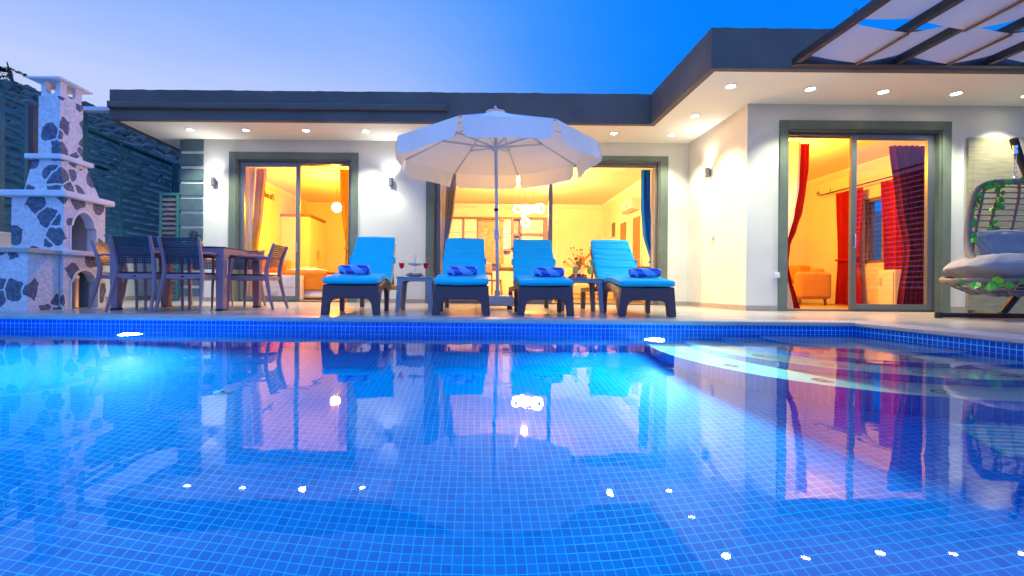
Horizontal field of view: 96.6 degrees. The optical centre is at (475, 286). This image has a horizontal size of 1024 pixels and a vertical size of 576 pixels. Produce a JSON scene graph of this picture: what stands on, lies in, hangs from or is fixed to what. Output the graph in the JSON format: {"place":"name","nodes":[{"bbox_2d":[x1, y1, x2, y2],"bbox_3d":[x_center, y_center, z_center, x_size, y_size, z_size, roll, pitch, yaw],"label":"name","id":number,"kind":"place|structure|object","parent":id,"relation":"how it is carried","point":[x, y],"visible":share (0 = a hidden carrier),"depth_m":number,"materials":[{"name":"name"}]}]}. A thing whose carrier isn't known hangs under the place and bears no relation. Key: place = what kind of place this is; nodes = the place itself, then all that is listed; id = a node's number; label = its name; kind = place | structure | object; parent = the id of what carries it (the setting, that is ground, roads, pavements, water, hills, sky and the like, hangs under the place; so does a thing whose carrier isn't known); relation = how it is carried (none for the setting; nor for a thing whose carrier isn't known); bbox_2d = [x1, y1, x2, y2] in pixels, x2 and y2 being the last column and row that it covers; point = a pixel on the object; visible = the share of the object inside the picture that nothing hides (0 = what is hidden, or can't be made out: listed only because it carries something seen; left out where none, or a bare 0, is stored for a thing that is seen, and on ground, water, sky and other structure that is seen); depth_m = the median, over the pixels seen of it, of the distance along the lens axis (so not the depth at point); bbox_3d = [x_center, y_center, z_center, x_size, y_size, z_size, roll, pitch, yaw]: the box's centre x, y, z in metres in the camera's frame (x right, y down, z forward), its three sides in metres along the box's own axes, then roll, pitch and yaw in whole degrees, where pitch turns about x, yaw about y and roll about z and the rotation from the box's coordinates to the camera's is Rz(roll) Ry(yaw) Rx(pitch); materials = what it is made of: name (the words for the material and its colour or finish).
{"place":"outdoors","nodes":[
{"label":"outdoors","id":0,"kind":"place"},
{"bbox_2d":[188,230,201,245],"bbox_3d":[-3.704,-0.615,6.004,0.211,0.268,0.198,1,0,0],"label":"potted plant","id":1,"kind":"object","parent":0,"point":[192,234],"visible":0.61,"depth_m":5.97,"materials":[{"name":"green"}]},
{"bbox_2d":[0,327,1023,575],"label":"water","id":2,"kind":"structure","parent":0,"point":[270,453],"depth_m":1.17,"materials":[{"name":"blue liquid"}]},
{"bbox_2d":[0,298,1023,334],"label":"deck","id":3,"kind":"structure","parent":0,"point":[1005,325],"depth_m":5.43,"materials":[{"name":"tile"}]},
{"bbox_2d":[0,247,61,310],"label":"stone counter","id":4,"kind":"object","parent":3,"relation":"on","point":[29,279],"visible":0.98,"depth_m":5.06,"materials":[{"name":"stone"}]},
{"bbox_2d":[0,76,114,308],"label":"barbecue","id":5,"kind":"object","parent":3,"relation":"on","point":[57,203],"visible":0.88,"depth_m":5.49,"materials":[{"name":"white stone"}]},
{"bbox_2d":[72,275,79,307],"bbox_3d":[-5.076,0.051,5.670,0.212,0.420,0.212,1,0,0],"label":"pedal bin","id":6,"kind":"object","parent":3,"relation":"on","point":[75,293],"visible":0.36,"depth_m":5.66,"materials":[{"name":"silver metal"}]},
{"bbox_2d":[0,231,179,300],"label":"garden wall","id":7,"kind":"structure","parent":3,"relation":"on","point":[5,239],"depth_m":8.64,"materials":[{"name":"white paint"}]},
{"bbox_2d":[0,93,27,232],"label":"louvre fence","id":8,"kind":"object","parent":7,"relation":"on","point":[23,147],"visible":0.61,"depth_m":6.44,"materials":[{"name":"blue paint"}]},
{"bbox_2d":[28,105,38,173],"bbox_3d":[-6.585,-1.719,6.760,0.110,1.920,0.100,1,0,0],"label":"fence post","id":9,"kind":"object","parent":7,"relation":"on","point":[33,110],"visible":0.32,"depth_m":6.71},
{"bbox_2d":[88,127,173,245],"bbox_3d":[-6.584,-1.729,8.360,0.066,1.940,3.000,1,0,0],"label":"louvre fence","id":10,"kind":"object","parent":7,"relation":"on","point":[118,208],"visible":0.38,"depth_m":8.59,"materials":[{"name":"blue paint"}]},
{"bbox_2d":[173,163,177,239],"bbox_3d":[-6.585,-1.719,9.905,0.110,1.920,0.100,1,0,0],"label":"fence post","id":11,"kind":"object","parent":7,"relation":"on","point":[175,180],"visible":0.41,"depth_m":9.89,"materials":[{"name":"blue paint"}]},
{"bbox_2d":[174,162,180,227],"bbox_3d":[-6.584,-1.744,10.925,0.066,1.970,1.950,1,0,0],"label":"louvre fence","id":12,"kind":"object","parent":7,"relation":"on","point":[178,173],"visible":0.12,"depth_m":10.03,"materials":[{"name":"blue paint"}]},
{"bbox_2d":[83,106,108,168],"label":"tie beam","id":13,"kind":"structure","parent":3,"relation":"on","point":[90,109],"depth_m":7.60,"materials":[{"name":"grey paint"}]},
{"bbox_2d":[87,240,162,308],"bbox_3d":[-4.435,-0.148,5.800,0.600,0.846,0.522,1,0,0],"label":"dining chair","id":14,"kind":"object","parent":3,"relation":"on","point":[100,262],"visible":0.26,"depth_m":5.58,"materials":[{"name":"red plastic"}]},
{"bbox_2d":[104,235,183,311],"bbox_3d":[-3.799,-0.142,5.264,0.522,0.846,0.600,1,0,0],"label":"dining chair","id":15,"kind":"object","parent":3,"relation":"on","point":[154,275],"visible":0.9,"depth_m":5.04,"materials":[{"name":"red plastic"}]},
{"bbox_2d":[109,246,262,310],"bbox_3d":[-3.654,-0.102,5.865,1.360,0.758,1.000,1,0,0],"label":"dining table","id":16,"kind":"object","parent":3,"relation":"on","point":[222,257],"visible":0.66,"depth_m":5.42,"materials":[{"name":"red plastic"}]},
{"bbox_2d":[154,236,226,312],"bbox_3d":[-3.289,-0.138,5.304,0.522,0.846,0.600,1,0,0],"label":"dining chair","id":17,"kind":"object","parent":3,"relation":"on","point":[189,275],"visible":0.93,"depth_m":5.08,"materials":[{"name":"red plastic"}]},
{"bbox_2d":[166,258,215,306],"bbox_3d":[-4.019,-0.144,6.556,0.522,0.846,0.600,1,0,0],"label":"dining chair","id":18,"kind":"object","parent":3,"relation":"on","point":[206,260],"visible":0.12,"depth_m":6.73,"materials":[{"name":"red plastic"}]},
{"bbox_2d":[211,250,265,306],"bbox_3d":[-3.419,-0.139,6.576,0.522,0.846,0.600,1,0,0],"label":"dining chair","id":19,"kind":"object","parent":3,"relation":"on","point":[235,266],"visible":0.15,"depth_m":6.78,"materials":[{"name":"red plastic"}]},
{"bbox_2d":[227,243,288,309],"bbox_3d":[-2.842,-0.134,5.963,0.600,0.846,0.522,1,0,-2],"label":"dining chair","id":20,"kind":"object","parent":3,"relation":"on","point":[266,277],"visible":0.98,"depth_m":5.79,"materials":[{"name":"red plastic"}]},
{"bbox_2d":[320,237,400,314],"bbox_3d":[-1.372,-0.201,5.820,0.634,0.997,1.979,1,0,-2],"label":"sun lounger","id":21,"kind":"object","parent":3,"relation":"on","point":[377,255],"visible":0.94,"depth_m":5.46,"materials":[{"name":"plastic"}]},
{"bbox_2d":[338,265,370,274],"bbox_3d":[-1.368,-0.194,5.130,0.342,0.108,0.117,1,0,-3],"label":"rolled towel","id":22,"kind":"object","parent":21,"relation":"on","point":[356,269],"visible":1,"depth_m":5.08,"materials":[{"name":"blue fabric"}]},
{"bbox_2d":[395,276,434,311],"bbox_3d":[-0.756,0.088,5.800,0.462,0.430,0.462,1,0,0],"label":"side table","id":23,"kind":"object","parent":3,"relation":"on","point":[401,291],"visible":0.95,"depth_m":5.58,"materials":[{"name":"grey plastic"}]},
{"bbox_2d":[406,255,424,276],"bbox_3d":[-0.773,-0.266,5.790,0.270,0.278,0.270,1,0,0],"label":"cake stand","id":24,"kind":"object","parent":23,"relation":"on","point":[415,264],"visible":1,"depth_m":5.73,"materials":[{"name":"white ceramic"}]},
{"bbox_2d":[432,238,489,315],"bbox_3d":[-0.156,-0.190,5.891,0.634,0.997,1.979,1,0,0],"label":"sun lounger","id":25,"kind":"object","parent":3,"relation":"on","point":[464,252],"visible":0.98,"depth_m":5.11,"materials":[{"name":"plastic"}]},
{"bbox_2d":[447,266,476,275],"bbox_3d":[-0.156,-0.183,5.200,0.342,0.108,0.117,1,0,0],"label":"rolled towel","id":26,"kind":"object","parent":25,"relation":"on","point":[462,270],"visible":1,"depth_m":5.15,"materials":[{"name":"blue fabric"}]},
{"bbox_2d":[395,105,602,308],"bbox_3d":[0.271,-1.155,6.568,2.865,2.935,2.779,1,0,0],"label":"parasol","id":27,"kind":"object","parent":3,"relation":"on","point":[496,148],"visible":0.98,"depth_m":6.91,"materials":[{"name":"white fabric"}]},
{"bbox_2d":[508,239,573,315],"bbox_3d":[0.788,-0.180,5.981,0.634,0.994,1.979,1,0,1],"label":"sun lounger","id":28,"kind":"object","parent":3,"relation":"on","point":[529,256],"visible":0.9,"depth_m":5.55,"materials":[{"name":"plastic"}]},
{"bbox_2d":[534,267,563,276],"bbox_3d":[0.850,-0.174,5.290,0.342,0.108,0.117,1,0,4],"label":"rolled towel","id":29,"kind":"object","parent":28,"relation":"on","point":[548,271],"visible":1,"depth_m":5.25,"materials":[{"name":"blue fabric"}]},
{"bbox_2d":[109,27,1023,312],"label":"house","id":30,"kind":"structure","parent":3,"relation":"on","point":[849,125],"depth_m":7.47,"materials":[{"name":"white paint"}]},
{"bbox_2d":[158,193,178,298],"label":"louvre gate","id":31,"kind":"structure","parent":30,"relation":"attached to","point":[175,285],"depth_m":8.41,"materials":[{"name":"blue paint"}]},
{"bbox_2d":[211,177,215,185],"bbox_3d":[-4.845,-1.944,8.402,0.080,0.150,0.095,1,0,0],"label":"wall sconce","id":32,"kind":"object","parent":30,"relation":"attached to","point":[213,181],"depth_m":8.36,"materials":[{"name":"grey metal"}]},
{"bbox_2d":[245,167,255,295],"bbox_3d":[-4.406,-1.030,8.780,0.290,2.560,0.054,1,0,0],"label":"sheer curtain","id":33,"kind":"object","parent":30,"relation":"hanging from","point":[250,179],"visible":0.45,"depth_m":8.78,"materials":[{"name":"white fabric"}]},
{"bbox_2d":[252,168,266,295],"bbox_3d":[-4.256,-1.028,8.860,0.330,2.560,0.096,1,0,0],"label":"curtain","id":34,"kind":"object","parent":30,"relation":"hanging from","point":[259,197],"visible":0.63,"depth_m":8.85,"materials":[{"name":"orange fabric"}]},
{"bbox_2d":[264,192,273,199],"bbox_3d":[-5.224,-2.311,11.416,0.012,0.152,0.737,1,0,0],"label":"wall lettering","id":35,"kind":"object","parent":30,"relation":"attached to","point":[267,195],"depth_m":11.47},
{"bbox_2d":[107,100,447,111],"bbox_3d":[-3.233,-2.954,7.434,5.540,0.110,0.068,1,0,0],"label":"awning cassette","id":36,"kind":"object","parent":30,"relation":"attached to","point":[279,106],"visible":1,"depth_m":7.41,"materials":[{"name":"grey metal"}]},
{"bbox_2d":[263,275,303,299],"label":"bedside drawers","id":37,"kind":"object","parent":30,"relation":"on","point":[289,284],"visible":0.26,"depth_m":9.08,"materials":[{"name":"white wood"}]},
{"bbox_2d":[228,152,357,302],"bbox_3d":[-3.386,-1.108,8.518,2.392,2.775,0.195,1,0,0],"label":"sliding door","id":38,"kind":"structure","parent":30,"relation":"in","point":[238,161],"depth_m":8.45,"materials":[{"name":"grey metal"}]},
{"bbox_2d":[262,254,338,296],"bbox_3d":[-4.137,-0.264,10.369,2.041,1.050,1.742,1,0,0],"label":"bed","id":39,"kind":"object","parent":30,"relation":"on","point":[313,283],"visible":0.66,"depth_m":9.52,"materials":[{"name":"orange fabric"}]},
{"bbox_2d":[262,260,278,272],"bbox_3d":[-4.516,-0.471,9.852,0.480,0.343,0.269,1,0,-11],"label":"pillow","id":40,"kind":"object","parent":39,"relation":"on","point":[272,270],"visible":0.2,"depth_m":9.76,"materials":[{"name":"orange fabric"}]},
{"bbox_2d":[276,259,291,272],"bbox_3d":[-4.496,-0.471,10.502,0.480,0.345,0.265,1,0,6],"label":"pillow","id":41,"kind":"object","parent":39,"relation":"on","point":[287,263],"visible":0.25,"depth_m":10.44,"materials":[{"name":"orange fabric"}]},
{"bbox_2d":[287,267,327,271],"bbox_3d":[-3.697,-0.387,10.000,0.805,0.088,0.311,1,0,0],"label":"folded throw","id":42,"kind":"object","parent":39,"relation":"on","point":[307,268],"visible":0.81,"depth_m":9.87,"materials":[{"name":"white fabric"}]},
{"bbox_2d":[280,214,325,268],"bbox_3d":[-4.836,-0.851,12.800,0.833,2.210,1.240,1,0,0],"label":"wardrobe","id":43,"kind":"object","parent":30,"relation":"on","point":[312,244],"visible":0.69,"depth_m":12.20,"materials":[{"name":"beige paint"}]},
{"bbox_2d":[307,166,324,167],"bbox_3d":[-3.377,-2.555,9.550,0.420,0.050,0.420,1,0,0],"label":"ceiling lamp","id":44,"kind":"object","parent":30,"relation":"attached to","point":[316,166],"visible":0.43,"depth_m":9.58,"materials":[{"name":"white plastic"}]},
{"bbox_2d":[330,173,340,211],"bbox_3d":[-3.201,-2.154,10.500,0.340,0.850,0.340,1,0,0],"label":"pendant lamp","id":45,"kind":"object","parent":30,"relation":"hanging from","point":[336,206],"visible":0.9,"depth_m":10.42,"materials":[{"name":"white plastic"}]},
{"bbox_2d":[340,169,348,300],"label":"curtain","id":46,"kind":"object","parent":30,"relation":"hanging from","point":[344,183],"visible":0.33,"depth_m":8.85,"materials":[{"name":"orange fabric"}]},
{"bbox_2d":[389,178,392,186],"bbox_3d":[-1.567,-1.934,8.402,0.080,0.150,0.095,1,0,0],"label":"wall sconce","id":47,"kind":"object","parent":30,"relation":"attached to","point":[390,182],"depth_m":8.36,"materials":[{"name":"grey metal"}]},
{"bbox_2d":[440,184,445,273],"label":"sheer curtain","id":48,"kind":"object","parent":30,"relation":"hanging from","point":[443,196],"visible":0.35,"depth_m":8.79,"materials":[{"name":"white fabric"}]},
{"bbox_2d":[443,173,456,257],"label":"curtain","id":49,"kind":"object","parent":30,"relation":"hanging from","point":[450,199],"visible":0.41,"depth_m":8.87,"materials":[{"name":"brown fabric"}]},
{"bbox_2d":[485,262,502,294],"bbox_3d":[0.294,-0.139,10.313,0.472,0.884,0.505,1,0,-29],"label":"kitchen chair","id":50,"kind":"object","parent":30,"relation":"on","point":[488,267],"visible":0.38,"depth_m":10.50,"materials":[{"name":"brown"}]},
{"bbox_2d":[449,216,546,296],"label":"kitchen cabinets","id":51,"kind":"object","parent":30,"relation":"on","point":[467,227],"visible":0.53,"depth_m":13.70,"materials":[{"name":"brown wood"}]},
{"bbox_2d":[478,219,504,263],"bbox_3d":[0.452,-1.358,13.634,0.800,1.316,0.052,1,0,0],"label":"roman blind","id":52,"kind":"object","parent":51,"relation":"attached to","point":[486,229],"visible":0.81,"depth_m":13.62,"materials":[{"name":"beige fabric"}]},
{"bbox_2d":[492,268,512,270],"bbox_3d":[0.721,-0.070,11.000,1.240,0.750,0.800,1,0,0],"label":"kitchen table","id":53,"kind":"object","parent":30,"relation":"on","point":[504,269],"visible":0.07,"depth_m":10.60,"materials":[{"name":"brown wood"}]},
{"bbox_2d":[514,176,543,226],"bbox_3d":[1.243,-1.966,10.522,0.590,1.145,0.478,1,0,-31],"label":"ring chandelier","id":54,"kind":"object","parent":30,"relation":"hanging from","point":[518,177],"visible":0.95,"depth_m":10.50,"materials":[{"name":"white plastic"}]},
{"bbox_2d":[425,156,667,304],"bbox_3d":[1.313,-1.058,8.518,4.480,2.760,0.195,1,0,0],"label":"sliding door","id":55,"kind":"structure","parent":30,"relation":"in","point":[659,163],"depth_m":8.45,"materials":[{"name":"grey metal"}]},
{"bbox_2d":[555,216,559,222],"bbox_3d":[2.519,-2.087,14.019,0.160,0.200,0.072,1,0,0],"label":"alarm box","id":56,"kind":"object","parent":30,"relation":"attached to","point":[557,219],"visible":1,"depth_m":14.01,"materials":[{"name":"white plastic"}]},
{"bbox_2d":[564,268,597,294],"bbox_3d":[2.551,-0.099,12.200,2.300,0.840,0.840,1,0,0],"label":"living room sofa","id":57,"kind":"object","parent":30,"relation":"on","point":[576,286],"visible":0.01,"depth_m":11.82,"materials":[{"name":"brown fabric"}]},
{"bbox_2d":[565,229,597,297],"bbox_3d":[3.257,-0.723,14.030,1.000,2.100,0.050,1,0,0],"label":"interior door","id":58,"kind":"structure","parent":30,"relation":"attached to","point":[578,239],"depth_m":14.04,"materials":[{"name":"beige paint"}]},
{"bbox_2d":[612,222,614,236],"bbox_3d":[3.928,-1.635,13.000,0.029,0.400,0.260,1,0,0],"label":"wall picture","id":59,"kind":"object","parent":30,"relation":"attached to","point":[613,229],"depth_m":12.94,"materials":[{"name":"brown wood"}]},
{"bbox_2d":[619,218,628,240],"bbox_3d":[3.912,-0.727,12.100,0.045,2.120,0.700,1,0,0],"label":"interior door","id":60,"kind":"structure","parent":30,"relation":"attached to","point":[623,228],"depth_m":12.06,"materials":[{"name":"beige paint"}]},
{"bbox_2d":[607,266,649,299],"bbox_3d":[3.426,-0.086,10.200,0.890,0.730,0.540,1,0,0],"label":"sofa","id":61,"kind":"object","parent":30,"relation":"on","point":[611,295],"visible":0.11,"depth_m":9.96,"materials":[{"name":"orange fabric"}]},
{"bbox_2d":[620,197,639,214],"bbox_3d":[3.839,-2.014,11.350,0.214,0.304,0.840,1,0,0],"label":"air conditioner","id":62,"kind":"object","parent":30,"relation":"attached to","point":[630,205],"visible":1,"depth_m":11.07,"materials":[{"name":"white plastic"}]},
{"bbox_2d":[631,212,642,265],"bbox_3d":[3.912,-0.727,11.100,0.045,2.120,0.700,1,0,0],"label":"interior door","id":63,"kind":"structure","parent":30,"relation":"attached to","point":[636,234],"depth_m":11.06,"materials":[{"name":"beige paint"}]},
{"bbox_2d":[641,169,650,302],"bbox_3d":[3.379,-0.980,8.850,0.340,2.600,0.096,1,0,0],"label":"curtain","id":64,"kind":"object","parent":30,"relation":"hanging from","point":[645,201],"visible":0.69,"depth_m":8.85,"materials":[{"name":"blue fabric"}]},
{"bbox_2d":[651,169,653,303],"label":"sheer curtain","id":65,"kind":"object","parent":30,"relation":"hanging from","point":[652,182],"visible":0.12,"depth_m":8.78,"materials":[{"name":"white fabric"}]},
{"bbox_2d":[704,168,710,177],"bbox_3d":[3.899,-1.925,7.660,0.095,0.150,0.080,1,0,0],"label":"wall sconce","id":66,"kind":"object","parent":30,"relation":"attached to","point":[707,172],"depth_m":7.63,"materials":[{"name":"grey metal"}]},
{"bbox_2d":[725,84,736,88],"bbox_3d":[3.384,-2.662,6.040,0.140,0.013,0.140,1,0,0],"label":"downlight","id":67,"kind":"object","parent":30,"relation":"attached to","point":[729,86],"visible":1,"depth_m":6.03,"materials":[{"name":"white plastic"}]},
{"bbox_2d":[773,272,779,277],"bbox_3d":[4.362,-0.171,6.598,0.080,0.080,0.042,1,0,0],"label":"wall socket","id":68,"kind":"object","parent":30,"relation":"attached to","point":[776,274],"depth_m":6.58,"materials":[{"name":"white plastic"}]},
{"bbox_2d":[787,141,800,308],"bbox_3d":[4.734,-0.947,6.960,0.450,2.560,0.040,1,0,0],"label":"sheer curtain","id":69,"kind":"object","parent":30,"relation":"hanging from","point":[794,164],"visible":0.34,"depth_m":6.96,"materials":[{"name":"white fabric"}]},
{"bbox_2d":[788,143,809,308],"bbox_3d":[4.930,-0.946,7.070,0.458,2.560,0.080,1,0,0],"label":"curtain","id":70,"kind":"object","parent":30,"relation":"hanging from","point":[804,162],"visible":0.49,"depth_m":7.05,"materials":[{"name":"red fabric"}]},
{"bbox_2d":[804,86,816,90],"bbox_3d":[4.484,-2.652,6.100,0.140,0.013,0.140,1,0,0],"label":"downlight","id":71,"kind":"object","parent":30,"relation":"attached to","point":[810,88],"visible":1,"depth_m":6.08,"materials":[{"name":"white plastic"}]},
{"bbox_2d":[793,268,830,304],"bbox_3d":[6.226,-0.034,9.660,1.550,0.784,1.520,1,0,0],"label":"armchair","id":72,"kind":"object","parent":30,"relation":"on","point":[814,283],"visible":0.34,"depth_m":8.90,"materials":[{"name":"fabric"}]},
{"bbox_2d":[789,265,794,283],"bbox_3d":[6.423,-0.253,9.350,0.440,0.392,0.231,1,0,11],"label":"cushion","id":73,"kind":"object","parent":72,"relation":"on","point":[791,270],"visible":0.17,"depth_m":9.28,"materials":[{"name":"brown fabric"}]},
{"bbox_2d":[794,265,810,272],"bbox_3d":[6.723,-0.249,9.299,0.440,0.392,0.231,1,0,-14],"label":"cushion","id":74,"kind":"object","parent":72,"relation":"on","point":[800,268],"visible":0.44,"depth_m":9.27,"materials":[{"name":"brown fabric"}]},
{"bbox_2d":[817,176,891,195],"bbox_3d":[7.679,-2.078,8.977,0.050,0.149,2.554,1,0,0],"label":"curtain rod","id":75,"kind":"object","parent":30,"relation":"attached to","point":[833,192],"visible":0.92,"depth_m":9.39,"materials":[{"name":"black wood"}]},
{"bbox_2d":[835,188,862,303],"bbox_3d":[7.668,-0.811,9.355,0.128,2.340,0.610,1,0,0],"label":"curtain","id":76,"kind":"object","parent":75,"relation":"hanging from","point":[842,217],"visible":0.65,"depth_m":9.44,"materials":[{"name":"red fabric"}]},
{"bbox_2d":[881,179,903,269],"bbox_3d":[7.668,-0.811,8.280,0.107,2.340,0.720,1,0,0],"label":"curtain","id":77,"kind":"object","parent":75,"relation":"hanging from","point":[893,250],"visible":0.45,"depth_m":8.40,"materials":[{"name":"red fabric"}]},
{"bbox_2d":[778,120,951,312],"bbox_3d":[5.642,-1.024,6.688,2.486,2.770,0.195,1,0,0],"label":"sliding door","id":78,"kind":"structure","parent":30,"relation":"in","point":[938,149],"depth_m":6.63,"materials":[{"name":"grey metal"}]},
{"bbox_2d":[865,197,883,263],"bbox_3d":[7.945,-1.119,8.850,0.070,1.300,0.800,1,0,0],"label":"window","id":79,"kind":"structure","parent":30,"relation":"in","point":[867,202],"depth_m":9.19,"materials":[{"name":"brown wood"}]},
{"bbox_2d":[876,89,889,93],"bbox_3d":[5.524,-2.643,6.170,0.140,0.013,0.140,1,0,0],"label":"downlight","id":80,"kind":"object","parent":30,"relation":"attached to","point":[883,91],"visible":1,"depth_m":6.15,"materials":[{"name":"white plastic"}]},
{"bbox_2d":[878,270,900,303],"bbox_3d":[7.380,0.034,7.910,0.560,0.660,0.320,1,0,0],"label":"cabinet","id":81,"kind":"object","parent":30,"relation":"on","point":[889,280],"visible":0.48,"depth_m":7.85,"materials":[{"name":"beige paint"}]},
{"bbox_2d":[889,145,924,304],"bbox_3d":[6.719,-0.920,7.060,0.620,2.540,0.081,1,0,0],"label":"curtain","id":82,"kind":"object","parent":30,"relation":"hanging from","point":[907,162],"visible":0.82,"depth_m":7.05,"materials":[{"name":"red fabric"}]},
{"bbox_2d":[949,91,963,95],"bbox_3d":[6.544,-2.634,6.200,0.140,0.013,0.140,1,0,0],"label":"downlight","id":83,"kind":"object","parent":30,"relation":"attached to","point":[956,93],"visible":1,"depth_m":6.19,"materials":[{"name":"white plastic"}]},
{"bbox_2d":[562,278,603,312],"bbox_3d":[1.369,0.107,5.900,0.462,0.430,0.462,1,0,0],"label":"side table","id":84,"kind":"object","parent":3,"relation":"on","point":[591,282],"visible":0.52,"depth_m":5.68,"materials":[{"name":"grey plastic"}]},
{"bbox_2d":[572,261,578,274],"bbox_3d":[1.268,-0.218,5.799,0.078,0.219,0.076,1,0,44],"label":"lemonade glass","id":85,"kind":"object","parent":84,"relation":"on","point":[575,271],"visible":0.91,"depth_m":5.78,"materials":[{"name":"green"}]},
{"bbox_2d":[563,247,590,273],"bbox_3d":[2.170,-0.516,9.653,0.552,0.668,0.538,1,0,-42],"label":"flower vase","id":86,"kind":"object","parent":84,"relation":"on","point":[581,260],"visible":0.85,"depth_m":9.58,"materials":[{"name":"beige paint"}]},
{"bbox_2d":[570,273,589,277],"bbox_3d":[1.341,-0.144,5.950,0.300,0.072,0.300,1,0,0],"label":"fruit plate","id":87,"kind":"object","parent":84,"relation":"on","point":[579,275],"visible":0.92,"depth_m":5.92,"materials":[{"name":"red ceramic"}]},
{"bbox_2d":[587,262,593,275],"bbox_3d":[1.458,-0.217,5.819,0.078,0.219,0.076,1,0,44],"label":"lemonade glass","id":88,"kind":"object","parent":84,"relation":"on","point":[589,270],"visible":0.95,"depth_m":5.80,"materials":[{"name":"green"}]},
{"bbox_2d":[580,240,675,316],"bbox_3d":[1.887,-0.171,5.941,0.634,0.997,1.979,1,0,0],"label":"sun lounger","id":89,"kind":"object","parent":3,"relation":"on","point":[614,261],"visible":0.88,"depth_m":5.57,"materials":[{"name":"plastic"}]},
{"bbox_2d":[628,268,660,276],"bbox_3d":[1.947,-0.165,5.250,0.342,0.108,0.117,1,0,5],"label":"rolled towel","id":90,"kind":"object","parent":89,"relation":"on","point":[644,272],"visible":1,"depth_m":5.21,"materials":[{"name":"blue fabric"}]},
{"bbox_2d":[791,0,1023,68],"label":"pergola","id":91,"kind":"object","parent":3,"relation":"on","point":[961,38],"visible":1,"depth_m":4.90,"materials":[{"name":"grey metal"}]},
{"bbox_2d":[934,137,1023,317],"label":"hanging seat","id":92,"kind":"object","parent":3,"relation":"on","point":[997,262],"visible":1,"depth_m":5.22,"materials":[{"name":"grey metal"}]},
{"bbox_2d":[0,0,1023,211],"label":"sky","id":93,"kind":"structure","parent":0,"point":[98,46],"materials":[{"name":"blue"}]},
{"bbox_2d":[875,211,881,259],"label":"hill","id":94,"kind":"structure","parent":0,"point":[878,234],"depth_m":32.79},
{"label":"hillside","id":95,"kind":"structure","parent":0,"visible":0},
{"bbox_2d":[0,61,32,87],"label":"pine tree","id":96,"kind":"object","parent":95,"relation":"on","point":[9,76],"visible":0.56,"depth_m":56.95,"materials":[{"name":"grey plant"}]},
{"bbox_2d":[0,78,180,244],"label":"hillside scrub","id":97,"kind":"object","parent":95,"relation":"on","point":[103,123],"visible":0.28,"depth_m":38.04,"materials":[{"name":"green plant"}]},
{"label":"pool floor","id":98,"kind":"structure","parent":0,"visible":0},
{"bbox_2d":[0,319,1023,355],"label":"pool wall","id":99,"kind":"structure","parent":98,"relation":"on","point":[1009,348],"depth_m":4.40,"materials":[{"name":"blue tile"}]},
{"bbox_2d":[0,313,1023,343],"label":"pool coping","id":100,"kind":"object","parent":99,"relation":"on","point":[1000,337],"visible":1,"depth_m":4.38,"materials":[{"name":"stone"}]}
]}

